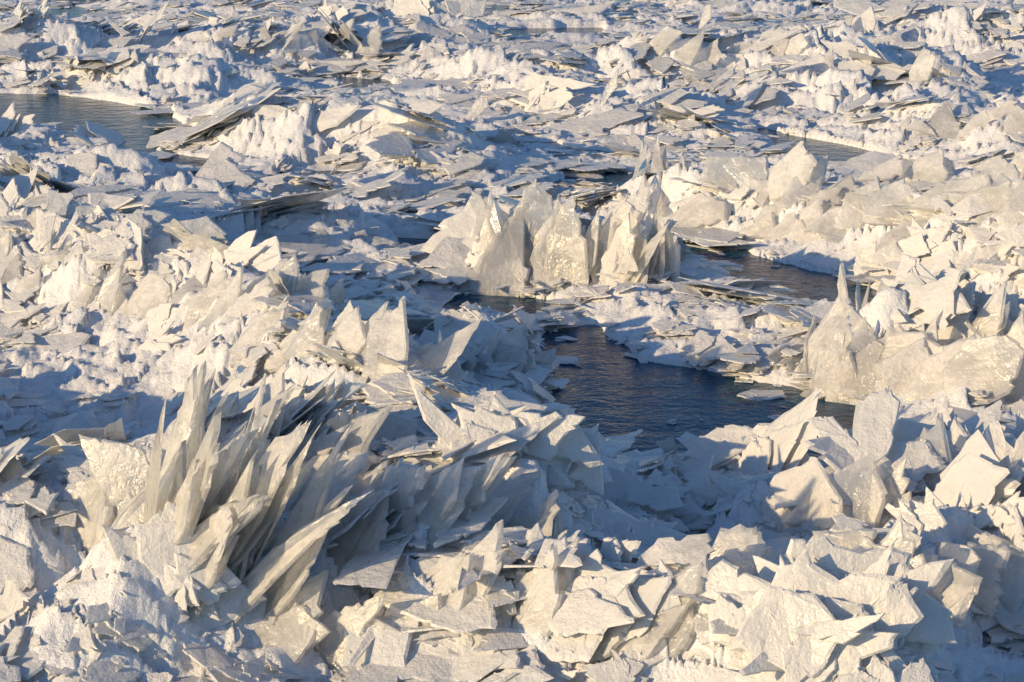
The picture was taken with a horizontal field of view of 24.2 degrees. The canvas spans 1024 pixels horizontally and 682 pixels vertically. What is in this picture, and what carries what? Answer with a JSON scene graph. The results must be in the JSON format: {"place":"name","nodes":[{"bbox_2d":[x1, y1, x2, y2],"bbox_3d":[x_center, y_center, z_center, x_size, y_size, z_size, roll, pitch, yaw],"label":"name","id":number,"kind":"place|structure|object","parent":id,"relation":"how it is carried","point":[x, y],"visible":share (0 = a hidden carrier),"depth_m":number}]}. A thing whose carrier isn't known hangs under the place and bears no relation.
{"place":"outdoors","nodes":[
{"label":"outdoors","id":0,"kind":"place"},
{"bbox_2d":[0,0,1023,681],"bbox_3d":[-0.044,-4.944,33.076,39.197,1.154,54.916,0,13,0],"label":"ice shard field","id":1,"kind":"structure","parent":0,"point":[822,608],"depth_m":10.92},
{"bbox_2d":[0,15,1023,671],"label":"upright ice slabs","id":2,"kind":"structure","parent":1,"relation":"on","point":[234,497],"depth_m":9.16},
{"bbox_2d":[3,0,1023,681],"bbox_3d":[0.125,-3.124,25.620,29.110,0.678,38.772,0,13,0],"label":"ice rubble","id":3,"kind":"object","parent":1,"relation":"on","point":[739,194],"visible":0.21,"depth_m":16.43},
{"bbox_2d":[150,4,936,237],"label":"lone ice spikes","id":4,"kind":"object","parent":1,"relation":"on","point":[921,69],"visible":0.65,"depth_m":22.56},
{"bbox_2d":[0,0,1023,462],"bbox_3d":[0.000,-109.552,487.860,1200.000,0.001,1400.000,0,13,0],"label":"river water","id":5,"kind":"structure","parent":0,"point":[610,388],"depth_m":13.09}
]}

